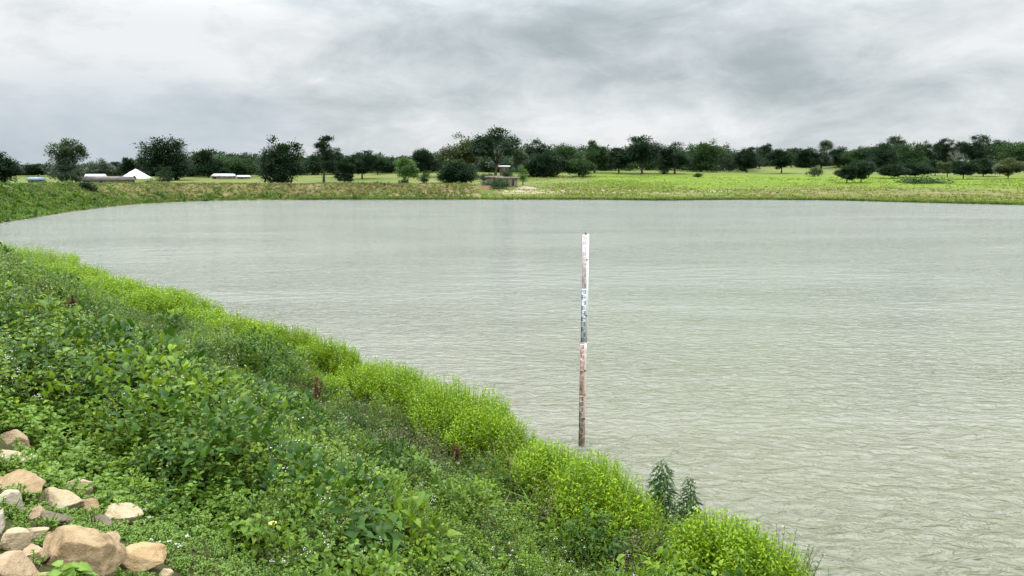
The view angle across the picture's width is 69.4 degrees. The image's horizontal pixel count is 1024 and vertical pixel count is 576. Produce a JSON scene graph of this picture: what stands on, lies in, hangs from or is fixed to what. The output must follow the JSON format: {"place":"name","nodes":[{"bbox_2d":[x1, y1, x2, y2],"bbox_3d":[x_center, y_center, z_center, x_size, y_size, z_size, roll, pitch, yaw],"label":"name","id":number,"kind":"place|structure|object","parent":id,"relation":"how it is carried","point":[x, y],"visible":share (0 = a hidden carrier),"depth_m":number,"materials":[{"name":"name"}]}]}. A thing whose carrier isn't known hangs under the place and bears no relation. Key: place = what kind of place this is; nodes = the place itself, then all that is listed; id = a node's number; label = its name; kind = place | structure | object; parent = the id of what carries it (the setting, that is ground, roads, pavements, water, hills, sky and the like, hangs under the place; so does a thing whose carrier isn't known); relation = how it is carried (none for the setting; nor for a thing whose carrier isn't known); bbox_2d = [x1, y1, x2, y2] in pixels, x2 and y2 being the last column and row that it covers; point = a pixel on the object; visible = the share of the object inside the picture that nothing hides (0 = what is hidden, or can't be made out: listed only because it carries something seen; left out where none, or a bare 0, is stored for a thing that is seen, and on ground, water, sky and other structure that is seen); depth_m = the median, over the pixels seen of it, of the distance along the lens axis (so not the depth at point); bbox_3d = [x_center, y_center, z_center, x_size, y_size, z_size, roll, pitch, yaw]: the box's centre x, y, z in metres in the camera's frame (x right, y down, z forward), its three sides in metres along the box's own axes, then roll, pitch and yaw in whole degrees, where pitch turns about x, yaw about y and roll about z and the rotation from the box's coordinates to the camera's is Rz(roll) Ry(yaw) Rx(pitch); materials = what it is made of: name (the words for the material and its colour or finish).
{"place":"outdoors","nodes":[
{"label":"outdoors","id":0,"kind":"place"},
{"bbox_2d":[0,200,1023,575],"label":"water","id":1,"kind":"structure","parent":0,"point":[838,384],"depth_m":24.05,"materials":[{"name":"liquid"}]},
{"bbox_2d":[578,233,588,445],"bbox_3d":[1.275,1.893,13.319,0.128,5.785,0.050,1,9,6],"label":"staff gauge","id":2,"kind":"object","parent":1,"relation":"in","point":[584,309],"visible":1,"depth_m":13.13,"materials":[{"name":"white metal"}]},
{"bbox_2d":[0,161,1023,575],"bbox_3d":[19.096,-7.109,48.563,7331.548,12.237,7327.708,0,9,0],"label":"ground","id":3,"kind":"structure","parent":0,"point":[796,173],"depth_m":147.70,"materials":[{"name":"plant"}]},
{"bbox_2d":[0,489,22,513],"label":"stone","id":4,"kind":"object","parent":3,"relation":"on","point":[12,496],"visible":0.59,"depth_m":3.46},
{"bbox_2d":[0,151,25,182],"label":"tree","id":5,"kind":"object","parent":3,"relation":"on","point":[9,168],"visible":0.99,"depth_m":147.58,"materials":[{"name":"green plant"}]},
{"bbox_2d":[0,429,29,446],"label":"stone","id":6,"kind":"object","parent":3,"relation":"on","point":[23,438],"visible":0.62,"depth_m":4.79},
{"bbox_2d":[0,527,30,550],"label":"stone","id":7,"kind":"object","parent":3,"relation":"on","point":[15,538],"visible":0.75,"depth_m":3.07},
{"bbox_2d":[0,550,39,575],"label":"stone","id":8,"kind":"object","parent":3,"relation":"on","point":[16,563],"visible":0.92,"depth_m":2.72,"materials":[{"name":"stone"}]},
{"bbox_2d":[0,469,45,500],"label":"stone","id":9,"kind":"object","parent":3,"relation":"on","point":[34,482],"visible":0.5,"depth_m":3.90,"materials":[{"name":"stone"}]},
{"bbox_2d":[20,162,47,175],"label":"tree","id":10,"kind":"object","parent":3,"relation":"on","point":[30,169],"visible":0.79,"depth_m":241.68,"materials":[{"name":"green plant"}]},
{"bbox_2d":[23,543,50,563],"bbox_3d":[-1.939,1.091,2.992,0.119,0.095,0.105,-2,9,-10],"label":"stone","id":11,"kind":"object","parent":3,"relation":"on","point":[40,551],"visible":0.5,"depth_m":2.97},
{"bbox_2d":[26,527,48,538],"bbox_3d":[-2.100,1.085,3.273,0.091,0.078,0.094,-6,11,-34],"label":"stone","id":12,"kind":"object","parent":3,"relation":"on","point":[36,532],"visible":0.69,"depth_m":3.24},
{"bbox_2d":[0,240,81,267],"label":"shoreline bush","id":13,"kind":"object","parent":3,"relation":"on","point":[45,257],"visible":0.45,"depth_m":36.58,"materials":[{"name":"green plant"}]},
{"bbox_2d":[37,510,72,526],"bbox_3d":[-2.216,1.106,3.562,0.148,0.104,0.138,4,10,24],"label":"stone","id":14,"kind":"object","parent":3,"relation":"on","point":[42,515],"visible":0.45,"depth_m":3.54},
{"bbox_2d":[40,487,85,510],"bbox_3d":[-2.457,1.165,4.009,0.253,0.174,0.173,-3,10,-16],"label":"stone","id":15,"kind":"object","parent":3,"relation":"on","point":[64,498],"visible":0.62,"depth_m":3.99,"materials":[{"name":"stone"}]},
{"bbox_2d":[37,138,91,181],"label":"tree","id":16,"kind":"object","parent":3,"relation":"on","point":[62,167],"visible":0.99,"depth_m":146.22,"materials":[{"name":"green plant"}]},
{"bbox_2d":[45,560,99,575],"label":"broadleaf weed","id":17,"kind":"object","parent":3,"relation":"on","point":[81,568],"visible":1,"depth_m":2.69,"materials":[{"name":"green plant"}]},
{"bbox_2d":[15,253,134,283],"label":"shoreline bush","id":18,"kind":"object","parent":3,"relation":"on","point":[86,269],"visible":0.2,"depth_m":29.84,"materials":[{"name":"green plant"}]},
{"bbox_2d":[43,525,125,575],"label":"stone","id":19,"kind":"object","parent":3,"relation":"on","point":[99,552],"visible":0.81,"depth_m":3.07,"materials":[{"name":"stone"}]},
{"bbox_2d":[82,497,100,511],"bbox_3d":[-2.405,1.245,4.208,0.130,0.101,0.116,1,9,4],"label":"stone","id":20,"kind":"object","parent":3,"relation":"on","point":[90,502],"visible":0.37,"depth_m":4.19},
{"bbox_2d":[78,158,116,175],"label":"tree","id":21,"kind":"object","parent":3,"relation":"on","point":[105,167],"visible":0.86,"depth_m":225.76,"materials":[{"name":"green plant"}]},
{"bbox_2d":[80,176,136,182],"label":"house","id":22,"kind":"structure","parent":3,"relation":"on","point":[100,179],"depth_m":147.42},
{"bbox_2d":[102,502,143,523],"bbox_3d":[-2.259,1.296,4.244,0.258,0.113,0.196,-5,10,-28],"label":"stone","id":23,"kind":"object","parent":3,"relation":"on","point":[121,511],"visible":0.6,"depth_m":4.22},
{"bbox_2d":[117,157,135,173],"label":"tree","id":24,"kind":"object","parent":3,"relation":"on","point":[126,165],"visible":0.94,"depth_m":241.58,"materials":[{"name":"green plant"}]},
{"bbox_2d":[74,270,193,301],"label":"shoreline bush","id":25,"kind":"object","parent":3,"relation":"on","point":[117,285],"visible":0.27,"depth_m":25.89,"materials":[{"name":"green plant"}]},
{"bbox_2d":[119,542,166,571],"bbox_3d":[-1.678,1.219,3.333,0.193,0.117,0.212,3,10,20],"label":"stone","id":26,"kind":"object","parent":3,"relation":"on","point":[140,556],"visible":0.66,"depth_m":3.31,"materials":[{"name":"stone"}]},
{"bbox_2d":[146,165,173,181],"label":"bush","id":27,"kind":"object","parent":3,"relation":"on","point":[163,171],"visible":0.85,"depth_m":152.79,"materials":[{"name":"green plant"}]},
{"bbox_2d":[132,134,199,179],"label":"tree","id":28,"kind":"object","parent":3,"relation":"on","point":[154,154],"visible":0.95,"depth_m":208.36,"materials":[{"name":"green plant"}]},
{"bbox_2d":[125,437,206,488],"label":"broadleaf weed","id":29,"kind":"object","parent":3,"relation":"on","point":[165,457],"visible":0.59,"depth_m":5.01,"materials":[{"name":"green plant"}]},
{"bbox_2d":[111,286,228,315],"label":"shoreline bush","id":30,"kind":"object","parent":3,"relation":"on","point":[165,300],"visible":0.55,"depth_m":22.62,"materials":[{"name":"green plant"}]},
{"bbox_2d":[156,305,251,324],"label":"shoreline bush","id":31,"kind":"object","parent":3,"relation":"on","point":[195,314],"visible":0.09,"depth_m":20.50,"materials":[{"name":"green plant"}]},
{"bbox_2d":[189,148,227,177],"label":"tree","id":32,"kind":"object","parent":3,"relation":"on","point":[208,164],"visible":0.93,"depth_m":242.09,"materials":[{"name":"green plant"}]},
{"bbox_2d":[0,179,476,221],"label":"embankment weeds","id":33,"kind":"object","parent":3,"relation":"on","point":[15,208],"visible":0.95,"depth_m":103.36,"materials":[{"name":"green plant"}]},
{"bbox_2d":[222,156,260,175],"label":"tree","id":34,"kind":"object","parent":3,"relation":"on","point":[238,167],"visible":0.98,"depth_m":242.09,"materials":[{"name":"green plant"}]},
{"bbox_2d":[201,317,283,337],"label":"shoreline bush","id":35,"kind":"object","parent":3,"relation":"on","point":[255,322],"visible":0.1,"depth_m":19.34,"materials":[{"name":"green plant"}]},
{"bbox_2d":[222,513,273,559],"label":"broadleaf weed","id":36,"kind":"object","parent":3,"relation":"on","point":[237,526],"visible":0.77,"depth_m":4.47,"materials":[{"name":"green plant"}]},
{"bbox_2d":[253,134,307,182],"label":"tree","id":37,"kind":"object","parent":3,"relation":"on","point":[279,157],"visible":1,"depth_m":160.64,"materials":[{"name":"green plant"}]},
{"bbox_2d":[256,321,326,353],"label":"shoreline bush","id":38,"kind":"object","parent":3,"relation":"on","point":[297,337],"visible":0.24,"depth_m":18.20,"materials":[{"name":"green plant"}]},
{"bbox_2d":[275,531,321,572],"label":"broadleaf weed","id":39,"kind":"object","parent":3,"relation":"on","point":[315,549],"visible":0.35,"depth_m":4.65,"materials":[{"name":"green plant"}]},
{"bbox_2d":[312,376,323,406],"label":"seed stalk","id":40,"kind":"object","parent":3,"relation":"on","point":[316,383],"visible":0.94,"depth_m":12.30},
{"bbox_2d":[301,135,341,182],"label":"tree","id":41,"kind":"object","parent":3,"relation":"on","point":[327,161],"visible":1,"depth_m":186.21,"materials":[{"name":"green plant"}]},
{"bbox_2d":[292,334,367,379],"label":"shoreline bush","id":42,"kind":"object","parent":3,"relation":"on","point":[330,357],"visible":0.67,"depth_m":16.62,"materials":[{"name":"green plant"}]},
{"bbox_2d":[333,158,355,182],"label":"tree","id":43,"kind":"object","parent":3,"relation":"on","point":[346,169],"visible":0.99,"depth_m":176.75,"materials":[{"name":"green plant"}]},
{"bbox_2d":[339,150,379,178],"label":"tree","id":44,"kind":"object","parent":3,"relation":"on","point":[364,161],"visible":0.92,"depth_m":210.94,"materials":[{"name":"green plant"}]},
{"bbox_2d":[328,505,410,569],"bbox_3d":[-1.006,1.748,5.145,0.590,0.553,0.564,-5,10,-26],"label":"broadleaf weed","id":45,"kind":"object","parent":3,"relation":"on","point":[363,529],"visible":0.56,"depth_m":5.08,"materials":[{"name":"green plant"}]},
{"bbox_2d":[319,357,439,408],"bbox_3d":[-2.546,2.014,15.368,2.590,1.194,2.315,0,9,0],"label":"shoreline bush","id":46,"kind":"object","parent":3,"relation":"on","point":[391,380],"visible":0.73,"depth_m":14.78,"materials":[{"name":"green plant"}]},
{"bbox_2d":[0,242,774,575],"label":"leafy weeds","id":47,"kind":"object","parent":3,"relation":"on","point":[104,366],"visible":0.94,"depth_m":5.99,"materials":[{"name":"green plant"}]},
{"bbox_2d":[393,157,419,178],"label":"tree","id":48,"kind":"object","parent":3,"relation":"on","point":[405,167],"visible":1,"depth_m":170.90,"materials":[{"name":"green plant"}]},
{"bbox_2d":[354,416,466,474],"bbox_3d":[-1.406,2.232,9.838,1.564,1.069,1.553,0,9,0],"label":"shrub","id":49,"kind":"object","parent":3,"relation":"on","point":[404,433],"visible":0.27,"depth_m":9.90,"materials":[{"name":"green plant"}]},
{"bbox_2d":[3,242,828,575],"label":"shoreline weeds","id":50,"kind":"object","parent":3,"relation":"on","point":[501,470],"visible":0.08,"depth_m":9.77,"materials":[{"name":"green plant"}]},
{"bbox_2d":[410,148,441,175],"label":"tree","id":51,"kind":"object","parent":3,"relation":"on","point":[423,159],"visible":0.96,"depth_m":215.11,"materials":[{"name":"green plant"}]},
{"bbox_2d":[438,550,465,575],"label":"broadleaf weed","id":52,"kind":"object","parent":3,"relation":"on","point":[459,558],"visible":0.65,"depth_m":6.18,"materials":[{"name":"green plant"}]},
{"bbox_2d":[435,160,479,182],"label":"tree","id":53,"kind":"object","parent":3,"relation":"on","point":[456,171],"visible":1,"depth_m":160.65,"materials":[{"name":"green plant"}]},
{"bbox_2d":[400,373,516,451],"bbox_3d":[-0.917,2.223,12.944,2.080,1.558,2.424,0,9,0],"label":"shoreline bush","id":54,"kind":"object","parent":3,"relation":"on","point":[432,408],"visible":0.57,"depth_m":12.57,"materials":[{"name":"green plant"}]},
{"bbox_2d":[434,131,483,166],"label":"tree","id":55,"kind":"object","parent":3,"relation":"on","point":[456,152],"visible":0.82,"depth_m":211.67,"materials":[{"name":"green plant"}]},
{"bbox_2d":[437,401,538,470],"bbox_3d":[-0.345,2.411,11.936,1.671,1.204,1.469,-7,11,-36],"label":"shoreline bush","id":56,"kind":"object","parent":3,"relation":"on","point":[479,424],"visible":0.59,"depth_m":11.70,"materials":[{"name":"green plant"}]},
{"bbox_2d":[465,125,522,175],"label":"tree","id":57,"kind":"object","parent":3,"relation":"on","point":[487,144],"visible":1,"depth_m":199.44,"materials":[{"name":"green plant"}]},
{"bbox_2d":[480,177,515,188],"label":"bush","id":58,"kind":"object","parent":3,"relation":"on","point":[495,184],"visible":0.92,"depth_m":147.51,"materials":[{"name":"green plant"}]},
{"bbox_2d":[17,140,1021,175],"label":"distant wood","id":59,"kind":"object","parent":3,"relation":"on","point":[484,165],"visible":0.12,"depth_m":274.33,"materials":[{"name":"green plant"}]},
{"bbox_2d":[510,151,528,172],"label":"tree","id":60,"kind":"object","parent":3,"relation":"on","point":[515,162],"visible":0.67,"depth_m":244.95,"materials":[{"name":"green plant"}]},
{"bbox_2d":[520,138,557,164],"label":"tree","id":61,"kind":"object","parent":3,"relation":"on","point":[536,149],"visible":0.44,"depth_m":259.48,"materials":[{"name":"green plant"}]},
{"bbox_2d":[520,152,568,177],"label":"tree","id":62,"kind":"object","parent":3,"relation":"on","point":[543,166],"visible":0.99,"depth_m":211.64,"materials":[{"name":"green plant"}]},
{"bbox_2d":[503,435,597,502],"bbox_3d":[0.483,2.689,10.638,1.438,1.072,1.553,8,12,40],"label":"shoreline bush","id":63,"kind":"object","parent":3,"relation":"on","point":[536,456],"visible":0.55,"depth_m":10.43,"materials":[{"name":"green plant"}]},
{"bbox_2d":[554,143,583,166],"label":"tree","id":64,"kind":"object","parent":3,"relation":"on","point":[566,152],"visible":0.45,"depth_m":258.61,"materials":[{"name":"green plant"}]},
{"bbox_2d":[562,157,597,176],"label":"tree","id":65,"kind":"object","parent":3,"relation":"on","point":[579,166],"visible":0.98,"depth_m":212.48,"materials":[{"name":"green plant"}]},
{"bbox_2d":[581,139,608,172],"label":"tree","id":66,"kind":"object","parent":3,"relation":"on","point":[594,153],"visible":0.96,"depth_m":244.26,"materials":[{"name":"green plant"}]},
{"bbox_2d":[560,504,633,565],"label":"broadleaf weed","id":67,"kind":"object","parent":3,"relation":"on","point":[603,546],"visible":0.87,"depth_m":8.49,"materials":[{"name":"green plant"}]},
{"bbox_2d":[544,448,667,540],"bbox_3d":[1.226,2.726,9.700,1.644,1.302,1.584,0,9,0],"label":"shoreline bush","id":68,"kind":"object","parent":3,"relation":"on","point":[576,477],"visible":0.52,"depth_m":9.46,"materials":[{"name":"green plant"}]},
{"bbox_2d":[605,147,631,172],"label":"tree","id":69,"kind":"object","parent":3,"relation":"on","point":[618,162],"visible":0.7,"depth_m":238.68,"materials":[{"name":"green plant"}]},
{"bbox_2d":[585,487,660,548],"bbox_3d":[1.354,2.973,9.371,1.114,0.919,1.201,0,9,0],"label":"shoreline bush","id":70,"kind":"object","parent":3,"relation":"on","point":[629,513],"visible":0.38,"depth_m":9.16,"materials":[{"name":"green plant"}]},
{"bbox_2d":[617,134,666,173],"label":"tree","id":71,"kind":"object","parent":3,"relation":"on","point":[641,151],"visible":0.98,"depth_m":233.35,"materials":[{"name":"green plant"}]},
{"bbox_2d":[615,523,673,575],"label":"shrub","id":72,"kind":"object","parent":3,"relation":"on","point":[650,549],"visible":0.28,"depth_m":8.57,"materials":[{"name":"green plant"}]},
{"bbox_2d":[300,195,1023,204],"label":"shore grass","id":73,"kind":"structure","parent":3,"relation":"on","point":[693,198],"depth_m":116.11,"materials":[{"name":"green plant"}]},
{"bbox_2d":[644,459,685,552],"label":"tall weed","id":74,"kind":"object","parent":3,"relation":"on","point":[663,485],"visible":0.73,"depth_m":9.84,"materials":[{"name":"green plant"}]},
{"bbox_2d":[658,141,693,173],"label":"tree","id":75,"kind":"object","parent":3,"relation":"on","point":[668,158],"visible":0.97,"depth_m":236.63,"materials":[{"name":"green plant"}]},
{"bbox_2d":[674,476,703,531],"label":"tall weed","id":76,"kind":"object","parent":3,"relation":"on","point":[689,496],"visible":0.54,"depth_m":10.13,"materials":[{"name":"green plant"}]},
{"bbox_2d":[683,138,727,171],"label":"tree","id":77,"kind":"object","parent":3,"relation":"on","point":[705,156],"visible":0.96,"depth_m":257.75,"materials":[{"name":"green plant"}]},
{"bbox_2d":[406,175,1023,201],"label":"meadow grass","id":78,"kind":"structure","parent":3,"relation":"on","point":[631,186],"depth_m":140.18,"materials":[{"name":"plant"}]},
{"bbox_2d":[660,502,778,575],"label":"shoreline bush","id":79,"kind":"object","parent":3,"relation":"on","point":[696,540],"visible":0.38,"depth_m":8.03,"materials":[{"name":"green plant"}]},
{"bbox_2d":[731,147,760,172],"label":"tree","id":80,"kind":"object","parent":3,"relation":"on","point":[742,157],"visible":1,"depth_m":259.02,"materials":[{"name":"green plant"}]},
{"bbox_2d":[705,517,812,575],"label":"shoreline bush","id":81,"kind":"object","parent":3,"relation":"on","point":[783,565],"visible":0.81,"depth_m":7.74,"materials":[{"name":"green plant"}]},
{"bbox_2d":[753,143,773,166],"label":"tree","id":82,"kind":"object","parent":3,"relation":"on","point":[765,148],"visible":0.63,"depth_m":344.57,"materials":[{"name":"green plant"}]},
{"bbox_2d":[763,148,797,172],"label":"tree","id":83,"kind":"object","parent":3,"relation":"on","point":[779,158],"visible":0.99,"depth_m":244.69,"materials":[{"name":"green plant"}]},
{"bbox_2d":[755,524,830,575],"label":"shrub","id":84,"kind":"object","parent":3,"relation":"on","point":[808,562],"visible":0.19,"depth_m":8.19,"materials":[{"name":"green plant"}]},
{"bbox_2d":[793,147,820,167],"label":"tree","id":85,"kind":"object","parent":3,"relation":"on","point":[806,154],"visible":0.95,"depth_m":344.31,"materials":[{"name":"green plant"}]},
{"bbox_2d":[814,140,834,167],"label":"tree","id":86,"kind":"object","parent":3,"relation":"on","point":[823,158],"visible":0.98,"depth_m":343.67,"materials":[{"name":"green plant"}]},
{"bbox_2d":[829,146,849,167],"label":"tree","id":87,"kind":"object","parent":3,"relation":"on","point":[837,152],"visible":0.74,"depth_m":354.97,"materials":[{"name":"green plant"}]},
{"bbox_2d":[832,165,858,182],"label":"tree","id":88,"kind":"object","parent":3,"relation":"on","point":[847,173],"visible":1,"depth_m":172.89,"materials":[{"name":"green plant"}]},
{"bbox_2d":[838,145,873,163],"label":"tree","id":89,"kind":"object","parent":3,"relation":"on","point":[855,158],"visible":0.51,"depth_m":342.35,"materials":[{"name":"green plant"}]},
{"bbox_2d":[845,159,878,181],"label":"tree","id":90,"kind":"object","parent":3,"relation":"on","point":[865,169],"visible":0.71,"depth_m":174.86,"materials":[{"name":"green plant"}]},
{"bbox_2d":[859,142,901,169],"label":"tree","id":91,"kind":"object","parent":3,"relation":"on","point":[881,156],"visible":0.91,"depth_m":321.18,"materials":[{"name":"green plant"}]},
{"bbox_2d":[876,163,911,176],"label":"tree","id":92,"kind":"object","parent":3,"relation":"on","point":[891,170],"visible":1,"depth_m":199.49,"materials":[{"name":"green plant"}]},
{"bbox_2d":[883,134,907,155],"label":"tree","id":93,"kind":"object","parent":3,"relation":"on","point":[895,143],"visible":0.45,"depth_m":344.44,"materials":[{"name":"green plant"}]},
{"bbox_2d":[892,141,929,164],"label":"tree","id":94,"kind":"object","parent":3,"relation":"on","point":[914,155],"visible":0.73,"depth_m":331.37,"materials":[{"name":"green plant"}]},
{"bbox_2d":[897,161,936,175],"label":"tree","id":95,"kind":"object","parent":3,"relation":"on","point":[918,169],"visible":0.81,"depth_m":207.42,"materials":[{"name":"green plant"}]},
{"bbox_2d":[888,175,954,183],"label":"bush","id":96,"kind":"object","parent":3,"relation":"on","point":[919,180],"visible":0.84,"depth_m":166.86,"materials":[{"name":"green plant"}]},
{"bbox_2d":[918,141,940,164],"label":"tree","id":97,"kind":"object","parent":3,"relation":"on","point":[931,151],"visible":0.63,"depth_m":341.54,"materials":[{"name":"green plant"}]},
{"bbox_2d":[931,138,959,162],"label":"tree","id":98,"kind":"object","parent":3,"relation":"on","point":[945,148],"visible":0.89,"depth_m":344.33,"materials":[{"name":"green plant"}]},
{"bbox_2d":[947,159,984,178],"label":"tree","id":99,"kind":"object","parent":3,"relation":"on","point":[961,168],"visible":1,"depth_m":187.74,"materials":[{"name":"green plant"}]},
{"bbox_2d":[953,134,992,160],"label":"tree","id":100,"kind":"object","parent":3,"relation":"on","point":[966,148],"visible":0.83,"depth_m":321.48,"materials":[{"name":"green plant"}]},
{"bbox_2d":[973,158,999,176],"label":"tree","id":101,"kind":"object","parent":3,"relation":"on","point":[987,164],"visible":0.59,"depth_m":209.46,"materials":[{"name":"green plant"}]},
{"bbox_2d":[983,139,1013,161],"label":"tree","id":102,"kind":"object","parent":3,"relation":"on","point":[996,143],"visible":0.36,"depth_m":343.22,"materials":[{"name":"green plant"}]},
{"bbox_2d":[989,142,1023,170],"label":"tree","id":103,"kind":"object","parent":3,"relation":"on","point":[1014,151],"visible":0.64,"depth_m":293.87,"materials":[{"name":"green plant"}]},
{"bbox_2d":[991,158,1023,177],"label":"tree","id":104,"kind":"object","parent":3,"relation":"on","point":[1008,167],"visible":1,"depth_m":189.59,"materials":[{"name":"green plant"}]},
{"bbox_2d":[0,0,1023,164],"label":"sky","id":105,"kind":"structure","parent":0,"point":[395,78],"materials":[{"name":"grey"}]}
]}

